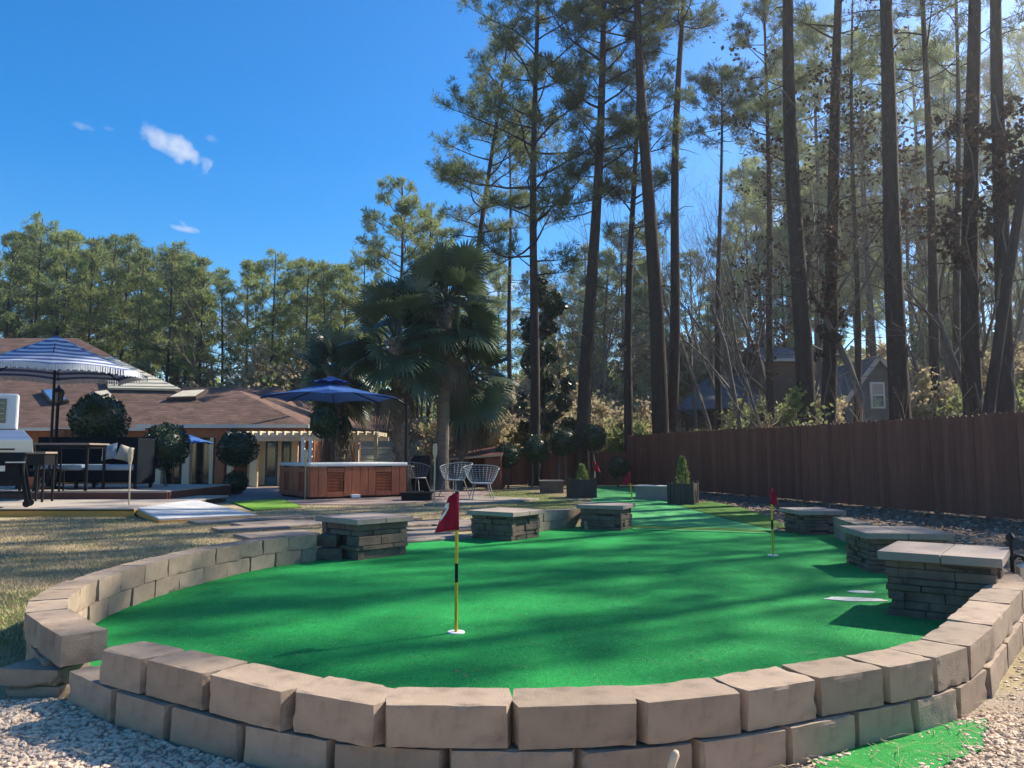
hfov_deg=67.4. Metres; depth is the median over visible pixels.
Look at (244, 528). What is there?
paver
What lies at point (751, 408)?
twig shrub
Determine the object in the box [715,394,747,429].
shrub
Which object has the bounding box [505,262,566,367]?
pine tree
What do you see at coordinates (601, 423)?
shrub
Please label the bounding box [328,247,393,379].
pine tree
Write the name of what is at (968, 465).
privacy fence
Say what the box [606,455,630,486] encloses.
topiary
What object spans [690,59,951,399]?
bare tree
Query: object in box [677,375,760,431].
dark roofed house
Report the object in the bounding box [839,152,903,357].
pine tree
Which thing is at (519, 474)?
privacy fence
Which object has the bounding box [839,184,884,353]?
pine tree
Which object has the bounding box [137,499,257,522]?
ramp
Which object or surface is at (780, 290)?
pine tree
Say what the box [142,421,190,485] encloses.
topiary
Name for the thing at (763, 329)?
bare tree
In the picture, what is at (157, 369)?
pine tree
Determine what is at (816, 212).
pine tree
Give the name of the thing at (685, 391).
shrub
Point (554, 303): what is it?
evergreen tree
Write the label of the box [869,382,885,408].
window
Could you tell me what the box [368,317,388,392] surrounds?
pine tree
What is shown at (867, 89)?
pine tree
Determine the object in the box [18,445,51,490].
dining chair
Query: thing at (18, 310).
pine tree
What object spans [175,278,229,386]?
pine tree
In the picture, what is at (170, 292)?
pine tree
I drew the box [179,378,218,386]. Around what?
shrub
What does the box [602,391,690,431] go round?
shrub
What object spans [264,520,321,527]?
paver
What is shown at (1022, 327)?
bare tree
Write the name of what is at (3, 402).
oven window
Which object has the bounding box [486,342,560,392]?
bare tree
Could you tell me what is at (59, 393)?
lantern post
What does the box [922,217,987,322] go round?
pine tree
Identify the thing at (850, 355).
shrub
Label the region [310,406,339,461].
topiary
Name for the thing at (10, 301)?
pine tree
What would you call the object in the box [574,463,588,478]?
young conifer
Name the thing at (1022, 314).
bare tree
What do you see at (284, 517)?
paver
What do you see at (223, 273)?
pine tree
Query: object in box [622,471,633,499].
golf flag
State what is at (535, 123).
pine tree
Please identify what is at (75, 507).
deck
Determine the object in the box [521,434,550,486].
topiary
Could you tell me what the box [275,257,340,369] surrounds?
pine tree
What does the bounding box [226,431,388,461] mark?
pergola
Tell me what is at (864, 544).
stone pedestal
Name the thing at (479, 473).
patio chair
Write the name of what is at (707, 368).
bare tree
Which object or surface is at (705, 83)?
pine tree
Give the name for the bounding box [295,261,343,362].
pine tree
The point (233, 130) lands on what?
sky
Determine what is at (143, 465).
garden sofa
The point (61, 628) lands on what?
retaining wall
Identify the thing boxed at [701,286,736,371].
pine tree
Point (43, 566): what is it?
dry lawn grass
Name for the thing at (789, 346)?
shrub
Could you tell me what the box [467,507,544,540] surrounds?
stone pedestal
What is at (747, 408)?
shrub
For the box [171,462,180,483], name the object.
door
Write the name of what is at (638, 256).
pine tree
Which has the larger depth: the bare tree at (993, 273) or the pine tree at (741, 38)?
the bare tree at (993, 273)
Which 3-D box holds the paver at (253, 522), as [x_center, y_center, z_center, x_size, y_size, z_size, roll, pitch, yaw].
[-3.878,2.224,12.204,0.985,0.050,0.625,5,-7,-41]
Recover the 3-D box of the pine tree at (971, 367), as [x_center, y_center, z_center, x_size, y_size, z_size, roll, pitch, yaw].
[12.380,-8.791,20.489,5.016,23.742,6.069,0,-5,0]
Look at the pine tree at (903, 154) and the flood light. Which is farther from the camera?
the pine tree at (903, 154)
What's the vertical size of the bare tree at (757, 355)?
16.212 m
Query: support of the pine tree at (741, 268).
on the ground at (988, 703)
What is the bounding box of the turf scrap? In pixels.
[812,718,987,767]
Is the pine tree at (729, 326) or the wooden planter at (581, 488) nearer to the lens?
the wooden planter at (581, 488)
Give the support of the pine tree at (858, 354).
on the ground at (988, 703)
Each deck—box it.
[0,484,230,498]
[0,495,228,516]
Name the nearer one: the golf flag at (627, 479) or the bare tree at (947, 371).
the golf flag at (627, 479)
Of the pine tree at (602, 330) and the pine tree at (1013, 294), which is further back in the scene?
the pine tree at (602, 330)
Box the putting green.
[90,526,945,698]
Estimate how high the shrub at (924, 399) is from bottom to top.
3.748 m
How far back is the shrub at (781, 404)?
33.73 m
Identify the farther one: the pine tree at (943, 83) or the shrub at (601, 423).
the pine tree at (943, 83)
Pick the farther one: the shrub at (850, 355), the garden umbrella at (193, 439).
the shrub at (850, 355)
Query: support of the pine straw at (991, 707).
on the ground at (988, 703)
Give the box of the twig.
[667,749,678,767]
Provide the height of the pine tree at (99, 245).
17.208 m
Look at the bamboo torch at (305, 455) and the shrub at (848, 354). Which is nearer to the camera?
the bamboo torch at (305, 455)
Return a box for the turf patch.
[680,501,784,527]
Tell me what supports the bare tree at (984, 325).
on the ground at (988, 703)
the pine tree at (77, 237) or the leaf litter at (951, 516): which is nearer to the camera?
the leaf litter at (951, 516)
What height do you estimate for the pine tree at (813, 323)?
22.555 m
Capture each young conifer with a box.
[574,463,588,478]
[674,455,689,483]
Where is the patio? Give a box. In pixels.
[218,487,490,505]
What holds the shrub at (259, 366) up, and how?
on the ground at (988, 703)
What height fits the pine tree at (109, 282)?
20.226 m
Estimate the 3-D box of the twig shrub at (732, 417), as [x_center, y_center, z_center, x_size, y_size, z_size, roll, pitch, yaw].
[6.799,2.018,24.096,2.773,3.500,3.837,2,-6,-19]
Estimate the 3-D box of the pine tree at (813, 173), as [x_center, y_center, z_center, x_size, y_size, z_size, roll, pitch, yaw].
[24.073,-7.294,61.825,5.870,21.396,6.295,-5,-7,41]
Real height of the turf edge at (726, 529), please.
0.012 m
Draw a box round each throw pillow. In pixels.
[101,443,117,460]
[114,444,133,461]
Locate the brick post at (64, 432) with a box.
[53,429,70,483]
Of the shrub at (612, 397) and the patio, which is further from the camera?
the shrub at (612, 397)
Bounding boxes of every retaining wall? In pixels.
[23,533,316,667]
[67,568,1023,767]
[539,507,581,531]
[833,517,876,541]
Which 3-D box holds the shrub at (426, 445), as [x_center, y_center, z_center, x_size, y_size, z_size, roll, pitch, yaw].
[-1.946,2.362,31.353,4.200,4.085,3.960,3,-6,-33]
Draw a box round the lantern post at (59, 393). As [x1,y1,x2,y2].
[54,385,64,436]
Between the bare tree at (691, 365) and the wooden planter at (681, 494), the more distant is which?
the bare tree at (691, 365)
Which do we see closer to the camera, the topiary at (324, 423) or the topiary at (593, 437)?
the topiary at (324, 423)
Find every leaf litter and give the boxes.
[699,490,1023,570]
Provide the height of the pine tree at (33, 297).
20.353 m
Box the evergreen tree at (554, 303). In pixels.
[514,275,576,439]
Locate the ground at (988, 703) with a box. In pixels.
[0,469,1023,767]
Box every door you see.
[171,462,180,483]
[191,438,209,483]
[265,441,277,485]
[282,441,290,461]
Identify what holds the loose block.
on the ground at (988, 703)
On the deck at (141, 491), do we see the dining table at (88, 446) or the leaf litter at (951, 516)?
the dining table at (88, 446)
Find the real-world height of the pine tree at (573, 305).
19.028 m
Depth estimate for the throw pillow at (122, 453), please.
18.10 m
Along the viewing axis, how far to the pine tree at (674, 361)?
29.03 m
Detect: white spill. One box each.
[824,597,888,601]
[847,590,873,592]
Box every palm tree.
[291,324,375,461]
[331,273,454,490]
[390,236,506,490]
[426,315,521,489]
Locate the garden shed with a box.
[449,447,504,488]
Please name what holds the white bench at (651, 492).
on the turf strip
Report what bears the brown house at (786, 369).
on the ground at (988, 703)
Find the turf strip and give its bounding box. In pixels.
[591,486,796,534]
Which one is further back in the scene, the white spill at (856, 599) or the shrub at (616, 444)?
the shrub at (616, 444)
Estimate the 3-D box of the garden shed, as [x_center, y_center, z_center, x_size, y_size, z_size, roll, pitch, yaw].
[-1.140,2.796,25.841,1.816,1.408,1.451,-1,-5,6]
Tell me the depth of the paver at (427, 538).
9.90 m
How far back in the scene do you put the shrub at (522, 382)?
62.80 m
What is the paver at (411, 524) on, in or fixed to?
on the ground at (988, 703)
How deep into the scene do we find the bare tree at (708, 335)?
44.52 m
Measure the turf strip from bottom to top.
0.012 m
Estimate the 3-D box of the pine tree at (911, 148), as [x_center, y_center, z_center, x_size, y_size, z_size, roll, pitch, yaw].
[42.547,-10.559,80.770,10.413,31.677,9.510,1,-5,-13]
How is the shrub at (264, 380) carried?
on the ground at (988, 703)
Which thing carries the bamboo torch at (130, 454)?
on the deck at (75, 507)
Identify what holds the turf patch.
on the ground at (988, 703)
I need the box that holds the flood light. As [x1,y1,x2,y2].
[1005,532,1023,578]
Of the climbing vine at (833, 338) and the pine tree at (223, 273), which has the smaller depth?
the climbing vine at (833, 338)
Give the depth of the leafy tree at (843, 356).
23.15 m
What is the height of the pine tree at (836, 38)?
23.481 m
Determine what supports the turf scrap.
on the ground at (988, 703)
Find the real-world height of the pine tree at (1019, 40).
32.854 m
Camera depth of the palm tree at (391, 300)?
22.73 m
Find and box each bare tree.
[129,257,280,386]
[484,210,688,396]
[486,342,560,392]
[501,119,728,397]
[507,228,648,394]
[514,285,611,389]
[545,287,622,402]
[559,273,668,391]
[568,144,856,429]
[600,205,737,430]
[625,185,814,428]
[635,148,787,427]
[637,160,786,415]
[637,195,789,414]
[643,126,815,414]
[647,238,815,424]
[653,159,881,415]
[686,134,921,399]
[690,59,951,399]
[732,271,793,363]
[748,178,1023,400]
[774,70,1023,376]
[778,129,991,389]
[812,191,1019,383]
[816,215,960,391]
[840,150,1022,405]
[845,118,1023,375]
[866,62,1023,277]
[873,216,1023,329]
[899,45,1023,355]
[902,140,1023,349]
[940,202,1022,326]
[944,242,1022,347]
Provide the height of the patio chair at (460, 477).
0.901 m
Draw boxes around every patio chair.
[407,462,430,491]
[439,462,472,495]
[463,464,499,499]
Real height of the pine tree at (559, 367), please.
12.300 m
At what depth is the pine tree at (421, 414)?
58.02 m
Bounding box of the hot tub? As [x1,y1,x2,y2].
[279,462,406,498]
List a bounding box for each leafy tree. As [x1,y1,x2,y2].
[497,254,650,402]
[709,0,984,421]
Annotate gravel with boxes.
[0,652,1023,767]
[796,713,1009,767]
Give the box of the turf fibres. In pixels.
[104,569,945,687]
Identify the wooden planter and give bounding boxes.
[566,477,596,497]
[667,481,698,504]
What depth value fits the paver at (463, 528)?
11.16 m
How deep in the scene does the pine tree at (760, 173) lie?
59.49 m
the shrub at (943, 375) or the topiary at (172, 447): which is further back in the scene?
the shrub at (943, 375)
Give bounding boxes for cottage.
[308,412,433,479]
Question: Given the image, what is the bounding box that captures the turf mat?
[231,498,301,510]
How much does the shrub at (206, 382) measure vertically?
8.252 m
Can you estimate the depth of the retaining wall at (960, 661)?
2.73 m
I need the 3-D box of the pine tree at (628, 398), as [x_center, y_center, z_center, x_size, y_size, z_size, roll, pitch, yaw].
[4.901,-5.562,30.599,4.902,19.539,5.307,0,-5,0]
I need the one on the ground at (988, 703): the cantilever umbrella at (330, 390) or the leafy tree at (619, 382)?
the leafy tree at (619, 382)
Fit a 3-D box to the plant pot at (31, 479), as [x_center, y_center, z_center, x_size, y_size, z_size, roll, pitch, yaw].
[-10.902,2.254,17.466,0.340,0.280,0.340,0,-5,0]
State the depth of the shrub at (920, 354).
53.03 m
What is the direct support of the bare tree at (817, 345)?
on the ground at (988, 703)
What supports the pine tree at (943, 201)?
on the ground at (988, 703)
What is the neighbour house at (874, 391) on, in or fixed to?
on the ground at (988, 703)
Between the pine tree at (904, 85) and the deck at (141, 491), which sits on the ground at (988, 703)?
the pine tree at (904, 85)
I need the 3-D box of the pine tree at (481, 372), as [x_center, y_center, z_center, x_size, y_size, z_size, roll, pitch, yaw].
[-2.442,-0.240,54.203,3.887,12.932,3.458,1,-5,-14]
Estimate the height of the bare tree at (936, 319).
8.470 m
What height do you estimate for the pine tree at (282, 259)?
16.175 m
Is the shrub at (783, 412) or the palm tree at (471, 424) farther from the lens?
the shrub at (783, 412)
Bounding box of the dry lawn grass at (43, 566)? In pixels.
[0,486,592,666]
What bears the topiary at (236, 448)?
on the patio
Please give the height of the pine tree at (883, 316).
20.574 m
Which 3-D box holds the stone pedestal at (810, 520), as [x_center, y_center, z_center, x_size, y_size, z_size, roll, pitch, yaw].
[4.268,1.954,10.914,0.636,0.347,0.741,0,-5,-5]
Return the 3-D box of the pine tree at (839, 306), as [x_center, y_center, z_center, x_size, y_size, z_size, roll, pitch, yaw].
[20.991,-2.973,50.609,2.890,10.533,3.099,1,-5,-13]
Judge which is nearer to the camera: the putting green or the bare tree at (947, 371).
the putting green
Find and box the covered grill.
[411,455,431,490]
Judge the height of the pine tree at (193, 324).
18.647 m
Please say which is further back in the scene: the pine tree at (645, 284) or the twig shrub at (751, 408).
the pine tree at (645, 284)
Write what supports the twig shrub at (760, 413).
on the ground at (988, 703)
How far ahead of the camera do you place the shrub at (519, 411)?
37.18 m
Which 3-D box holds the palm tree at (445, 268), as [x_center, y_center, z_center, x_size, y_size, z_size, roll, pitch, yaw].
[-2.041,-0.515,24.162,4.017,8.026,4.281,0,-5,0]
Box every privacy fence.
[505,452,626,484]
[627,411,1023,519]
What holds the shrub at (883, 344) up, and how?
on the ground at (988, 703)
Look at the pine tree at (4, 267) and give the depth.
73.28 m
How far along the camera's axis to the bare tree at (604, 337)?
41.90 m
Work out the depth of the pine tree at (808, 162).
85.39 m
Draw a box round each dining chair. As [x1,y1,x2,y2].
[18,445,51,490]
[37,445,65,491]
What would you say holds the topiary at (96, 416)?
on the patio
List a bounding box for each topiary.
[65,392,131,484]
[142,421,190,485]
[215,428,259,494]
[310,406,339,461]
[495,441,520,488]
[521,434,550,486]
[548,427,577,479]
[579,423,606,478]
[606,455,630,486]
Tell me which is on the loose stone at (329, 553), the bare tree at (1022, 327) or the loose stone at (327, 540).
the loose stone at (327, 540)
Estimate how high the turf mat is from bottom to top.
0.020 m
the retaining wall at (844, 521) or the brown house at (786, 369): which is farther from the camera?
the brown house at (786, 369)
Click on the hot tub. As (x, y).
(332, 480)
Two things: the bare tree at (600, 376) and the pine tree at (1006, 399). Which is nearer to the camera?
the pine tree at (1006, 399)
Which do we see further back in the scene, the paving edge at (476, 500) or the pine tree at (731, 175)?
the pine tree at (731, 175)
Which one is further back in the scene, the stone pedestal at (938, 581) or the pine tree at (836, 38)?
the pine tree at (836, 38)
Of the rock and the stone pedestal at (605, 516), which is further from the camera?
the stone pedestal at (605, 516)
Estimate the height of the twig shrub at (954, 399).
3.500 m
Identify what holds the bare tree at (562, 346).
on the ground at (988, 703)
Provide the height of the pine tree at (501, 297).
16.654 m
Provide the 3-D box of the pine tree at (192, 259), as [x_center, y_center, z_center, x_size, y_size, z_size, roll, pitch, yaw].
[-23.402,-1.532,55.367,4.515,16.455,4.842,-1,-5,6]
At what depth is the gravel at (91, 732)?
2.92 m
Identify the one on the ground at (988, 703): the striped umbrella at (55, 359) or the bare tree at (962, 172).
the bare tree at (962, 172)
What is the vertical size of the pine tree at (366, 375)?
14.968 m
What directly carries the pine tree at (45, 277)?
on the ground at (988, 703)
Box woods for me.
[204,341,918,417]
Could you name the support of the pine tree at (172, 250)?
on the ground at (988, 703)
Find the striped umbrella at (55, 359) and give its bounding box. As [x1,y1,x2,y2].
[0,326,147,489]
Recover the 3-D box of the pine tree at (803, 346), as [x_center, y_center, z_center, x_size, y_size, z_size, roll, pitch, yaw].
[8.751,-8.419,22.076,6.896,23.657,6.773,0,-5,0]
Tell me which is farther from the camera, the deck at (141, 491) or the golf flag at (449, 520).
the deck at (141, 491)
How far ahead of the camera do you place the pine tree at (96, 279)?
59.92 m
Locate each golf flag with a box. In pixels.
[435,491,464,634]
[594,461,600,477]
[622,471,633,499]
[768,488,778,555]
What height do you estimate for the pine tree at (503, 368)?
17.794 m
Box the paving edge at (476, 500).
[424,496,538,505]
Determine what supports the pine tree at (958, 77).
on the ground at (988, 703)
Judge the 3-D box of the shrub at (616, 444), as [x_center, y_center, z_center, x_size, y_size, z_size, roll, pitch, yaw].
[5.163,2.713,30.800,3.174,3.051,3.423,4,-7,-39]
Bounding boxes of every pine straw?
[1,524,1023,767]
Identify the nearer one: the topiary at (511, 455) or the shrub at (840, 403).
the topiary at (511, 455)
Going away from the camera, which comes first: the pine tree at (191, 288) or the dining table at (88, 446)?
the dining table at (88, 446)
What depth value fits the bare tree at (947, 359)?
30.49 m
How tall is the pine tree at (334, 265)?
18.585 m
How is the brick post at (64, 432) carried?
on the patio
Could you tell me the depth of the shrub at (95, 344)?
53.72 m
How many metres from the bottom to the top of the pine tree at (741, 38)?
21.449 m
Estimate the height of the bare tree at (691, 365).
16.986 m
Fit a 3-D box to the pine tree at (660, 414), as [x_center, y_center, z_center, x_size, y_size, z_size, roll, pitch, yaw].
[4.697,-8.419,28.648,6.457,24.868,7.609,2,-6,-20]
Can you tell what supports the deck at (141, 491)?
on the patio
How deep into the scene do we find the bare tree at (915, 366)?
29.31 m
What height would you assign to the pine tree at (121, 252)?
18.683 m
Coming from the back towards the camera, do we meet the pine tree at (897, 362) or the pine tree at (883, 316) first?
the pine tree at (883, 316)
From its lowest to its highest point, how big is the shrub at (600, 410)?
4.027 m
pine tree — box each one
[0,210,82,337]
[0,230,45,337]
[0,231,52,337]
[0,240,64,336]
[0,250,15,337]
[0,252,48,336]
[14,232,84,336]
[23,230,99,342]
[40,228,96,340]
[48,247,116,355]
[57,236,128,352]
[66,232,141,359]
[67,247,143,355]
[85,230,157,363]
[93,255,144,350]
[98,261,169,364]
[107,245,174,372]
[112,258,169,373]
[124,253,176,378]
[130,240,212,382]
[142,263,200,380]
[151,251,202,369]
[157,251,217,386]
[162,264,216,383]
[168,254,231,385]
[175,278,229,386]
[193,266,251,386]
[215,261,277,375]
[217,258,278,377]
[234,247,301,372]
[253,271,323,366]
[275,256,327,367]
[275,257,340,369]
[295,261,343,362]
[297,259,358,370]
[308,262,360,340]
[320,263,365,375]
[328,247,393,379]
[352,175,442,348]
[358,300,384,392]
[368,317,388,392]
[399,201,459,421]
[407,354,422,417]
[422,33,550,484]
[428,0,637,485]
[461,293,498,386]
[466,253,512,362]
[484,116,550,444]
[484,260,523,378]
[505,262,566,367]
[525,0,671,478]
[546,294,579,386]
[560,242,612,346]
[561,272,600,362]
[567,287,602,372]
[570,0,696,433]
[575,6,697,453]
[575,222,649,381]
[575,285,617,371]
[577,246,624,368]
[607,225,684,327]
[608,250,641,338]
[612,258,669,360]
[633,0,728,432]
[647,283,669,332]
[668,55,759,429]
[668,249,714,339]
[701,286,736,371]
[702,231,761,337]
[703,156,785,346]
[704,264,751,413]
[709,0,831,422]
[722,155,781,321]
[730,45,841,334]
[735,232,790,347]
[742,0,837,423]
[753,2,881,305]
[758,227,814,347]
[760,143,849,344]
[770,0,879,423]
[773,209,818,331]
[775,163,844,344]
[793,0,895,422]
[802,162,839,349]
[805,179,850,310]
[806,27,907,356]
[811,263,854,344]
[827,0,951,420]
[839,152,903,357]
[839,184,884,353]
[839,219,883,347]
[840,214,884,334]
[842,0,982,415]
[864,22,963,367]
[870,142,982,322]
[871,150,943,375]
[892,0,1023,410]
[904,0,1023,415]
[904,253,941,344]
[905,41,991,309]
[915,188,987,316]
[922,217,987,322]
[939,48,1023,310]
[944,0,1023,412]
[969,145,1023,413]
[979,23,1023,224]
[979,171,1023,314]
[983,276,1021,327]
[992,260,1023,319]
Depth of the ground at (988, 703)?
10.05 m
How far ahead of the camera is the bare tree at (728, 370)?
29.97 m
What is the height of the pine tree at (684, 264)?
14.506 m
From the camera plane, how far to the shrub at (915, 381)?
56.17 m
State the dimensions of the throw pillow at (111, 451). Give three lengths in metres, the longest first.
0.400 x 0.393 x 0.170 m
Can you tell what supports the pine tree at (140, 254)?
on the ground at (988, 703)
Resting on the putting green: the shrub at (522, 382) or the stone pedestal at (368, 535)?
the stone pedestal at (368, 535)
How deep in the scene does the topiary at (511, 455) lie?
25.67 m
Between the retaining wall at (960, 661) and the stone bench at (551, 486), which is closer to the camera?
the retaining wall at (960, 661)
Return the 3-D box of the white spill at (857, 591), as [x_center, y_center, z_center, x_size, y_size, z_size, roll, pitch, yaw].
[2.804,1.667,6.152,0.213,0.004,0.111,0,-5,0]
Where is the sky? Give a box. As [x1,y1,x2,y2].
[0,0,1023,389]
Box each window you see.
[0,398,6,422]
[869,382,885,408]
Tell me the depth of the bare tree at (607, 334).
51.34 m
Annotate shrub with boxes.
[83,334,110,354]
[127,351,155,376]
[157,353,189,472]
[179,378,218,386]
[190,369,214,386]
[210,333,342,404]
[228,327,380,412]
[255,371,309,400]
[263,338,304,371]
[411,414,523,483]
[413,362,530,453]
[449,376,521,447]
[450,409,528,444]
[487,368,529,445]
[512,362,564,393]
[513,337,577,387]
[514,366,617,452]
[524,395,616,475]
[549,397,614,417]
[550,307,737,423]
[573,395,651,451]
[601,416,651,452]
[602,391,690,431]
[607,362,649,389]
[680,326,747,414]
[684,396,757,430]
[687,369,790,429]
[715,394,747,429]
[739,393,769,426]
[741,395,765,423]
[741,406,752,422]
[743,397,796,428]
[745,397,786,428]
[747,333,822,370]
[754,393,795,427]
[763,381,851,426]
[774,332,854,372]
[786,380,833,425]
[788,336,862,365]
[788,373,876,424]
[838,337,886,362]
[850,354,916,389]
[871,359,984,420]
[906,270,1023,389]
[909,316,960,391]
[910,324,1023,384]
[916,367,981,416]
[935,379,1023,416]
[940,343,988,389]
[945,374,986,416]
[952,330,1023,388]
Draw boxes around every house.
[0,338,352,486]
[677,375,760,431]
[732,348,822,410]
[814,355,915,422]
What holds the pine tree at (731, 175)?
on the ground at (988, 703)
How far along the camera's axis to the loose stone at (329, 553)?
8.02 m
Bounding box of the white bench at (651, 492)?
[634,485,666,499]
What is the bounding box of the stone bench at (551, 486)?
[539,480,564,492]
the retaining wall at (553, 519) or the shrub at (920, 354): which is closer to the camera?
the retaining wall at (553, 519)
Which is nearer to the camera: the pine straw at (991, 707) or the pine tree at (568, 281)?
the pine straw at (991, 707)
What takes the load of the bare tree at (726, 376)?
on the ground at (988, 703)
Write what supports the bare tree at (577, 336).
on the ground at (988, 703)
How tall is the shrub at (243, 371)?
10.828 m
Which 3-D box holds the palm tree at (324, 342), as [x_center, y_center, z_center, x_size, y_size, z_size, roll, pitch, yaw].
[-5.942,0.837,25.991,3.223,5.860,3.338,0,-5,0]
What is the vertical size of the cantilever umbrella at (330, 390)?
3.157 m
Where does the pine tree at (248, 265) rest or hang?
on the ground at (988, 703)
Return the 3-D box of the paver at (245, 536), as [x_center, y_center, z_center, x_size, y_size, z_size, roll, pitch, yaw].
[-3.172,2.047,10.384,0.985,0.051,0.626,4,-7,-39]
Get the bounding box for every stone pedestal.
[315,512,412,560]
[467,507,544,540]
[576,502,634,530]
[779,507,845,534]
[839,525,952,572]
[877,541,1009,620]
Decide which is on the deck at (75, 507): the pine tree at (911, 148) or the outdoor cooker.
the outdoor cooker
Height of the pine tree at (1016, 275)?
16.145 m
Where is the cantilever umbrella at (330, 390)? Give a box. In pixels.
[260,376,423,491]
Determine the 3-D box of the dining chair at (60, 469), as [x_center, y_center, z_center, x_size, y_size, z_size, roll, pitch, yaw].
[-9.885,1.810,16.468,0.460,0.985,0.535,2,-6,-20]
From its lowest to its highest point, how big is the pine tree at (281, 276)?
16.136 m
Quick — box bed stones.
[745,504,1023,566]
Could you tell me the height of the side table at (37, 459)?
1.020 m
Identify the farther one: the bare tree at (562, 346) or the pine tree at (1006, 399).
the bare tree at (562, 346)
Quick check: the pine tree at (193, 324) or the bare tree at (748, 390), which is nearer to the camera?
the bare tree at (748, 390)
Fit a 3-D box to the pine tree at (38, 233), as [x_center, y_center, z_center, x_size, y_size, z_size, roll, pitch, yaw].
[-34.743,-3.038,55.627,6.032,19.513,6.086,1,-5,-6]
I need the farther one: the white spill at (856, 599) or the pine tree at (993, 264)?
the pine tree at (993, 264)
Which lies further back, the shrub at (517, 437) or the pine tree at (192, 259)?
the pine tree at (192, 259)
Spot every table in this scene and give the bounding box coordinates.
[26,452,57,501]
[33,443,109,490]
[400,492,433,500]
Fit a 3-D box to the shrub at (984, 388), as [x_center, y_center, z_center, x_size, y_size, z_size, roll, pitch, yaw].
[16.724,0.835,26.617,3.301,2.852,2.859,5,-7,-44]
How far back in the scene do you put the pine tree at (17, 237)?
53.92 m
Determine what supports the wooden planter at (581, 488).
on the ground at (988, 703)
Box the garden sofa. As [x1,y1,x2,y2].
[15,437,156,488]
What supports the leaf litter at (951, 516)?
on the ground at (988, 703)
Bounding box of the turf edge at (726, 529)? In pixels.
[632,526,800,534]
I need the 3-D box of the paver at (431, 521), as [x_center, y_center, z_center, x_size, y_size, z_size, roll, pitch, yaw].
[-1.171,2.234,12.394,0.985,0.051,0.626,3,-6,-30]
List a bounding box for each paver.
[188,518,256,524]
[211,524,289,532]
[230,519,295,525]
[233,530,319,539]
[246,515,313,520]
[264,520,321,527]
[404,533,471,542]
[406,522,432,527]
[407,525,471,531]
[407,530,452,535]
[408,518,470,523]
[433,521,471,525]
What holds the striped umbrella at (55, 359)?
on the deck at (141, 491)
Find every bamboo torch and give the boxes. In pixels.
[128,446,133,504]
[304,448,307,498]
[433,442,436,505]
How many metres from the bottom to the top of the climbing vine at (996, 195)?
10.119 m
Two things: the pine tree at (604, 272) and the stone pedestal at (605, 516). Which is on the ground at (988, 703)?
the pine tree at (604, 272)
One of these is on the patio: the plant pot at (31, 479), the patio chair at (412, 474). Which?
the patio chair at (412, 474)
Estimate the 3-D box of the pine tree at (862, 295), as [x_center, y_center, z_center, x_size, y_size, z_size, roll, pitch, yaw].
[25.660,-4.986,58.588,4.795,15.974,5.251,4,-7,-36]
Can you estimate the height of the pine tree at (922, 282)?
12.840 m
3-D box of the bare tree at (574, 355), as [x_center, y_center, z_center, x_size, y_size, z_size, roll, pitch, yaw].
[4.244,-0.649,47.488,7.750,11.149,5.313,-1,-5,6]
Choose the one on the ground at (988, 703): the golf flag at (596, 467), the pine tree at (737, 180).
the pine tree at (737, 180)
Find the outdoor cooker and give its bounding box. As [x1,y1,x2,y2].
[0,393,33,506]
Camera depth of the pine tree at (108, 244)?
60.00 m
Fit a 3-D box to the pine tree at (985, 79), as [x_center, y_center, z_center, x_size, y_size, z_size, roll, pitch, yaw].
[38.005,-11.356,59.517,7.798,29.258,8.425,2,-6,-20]
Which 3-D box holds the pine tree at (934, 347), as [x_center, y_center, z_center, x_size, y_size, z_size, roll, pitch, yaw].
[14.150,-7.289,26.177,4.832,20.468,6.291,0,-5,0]
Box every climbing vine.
[803,200,852,419]
[926,88,1009,411]
[964,92,1023,410]
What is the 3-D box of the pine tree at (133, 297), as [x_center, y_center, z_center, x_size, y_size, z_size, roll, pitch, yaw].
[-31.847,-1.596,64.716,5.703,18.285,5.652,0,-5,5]
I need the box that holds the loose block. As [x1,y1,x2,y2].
[0,657,88,696]
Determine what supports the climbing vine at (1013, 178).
attached to the pine tree at (1006, 399)
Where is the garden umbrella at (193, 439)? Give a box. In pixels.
[172,432,212,483]
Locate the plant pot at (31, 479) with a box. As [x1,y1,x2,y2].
[29,477,41,488]
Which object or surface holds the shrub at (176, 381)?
on the ground at (988, 703)
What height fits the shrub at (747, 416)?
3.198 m
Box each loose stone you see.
[316,547,341,560]
[317,533,339,546]
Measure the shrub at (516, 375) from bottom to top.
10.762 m
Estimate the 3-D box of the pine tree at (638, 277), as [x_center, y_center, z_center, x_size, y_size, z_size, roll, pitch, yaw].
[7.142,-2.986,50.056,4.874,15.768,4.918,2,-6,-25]
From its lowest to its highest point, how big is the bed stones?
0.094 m
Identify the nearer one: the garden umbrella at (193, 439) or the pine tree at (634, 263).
the garden umbrella at (193, 439)
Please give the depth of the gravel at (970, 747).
2.87 m
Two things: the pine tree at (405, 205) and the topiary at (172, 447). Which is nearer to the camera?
the topiary at (172, 447)
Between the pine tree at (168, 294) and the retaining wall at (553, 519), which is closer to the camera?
the retaining wall at (553, 519)

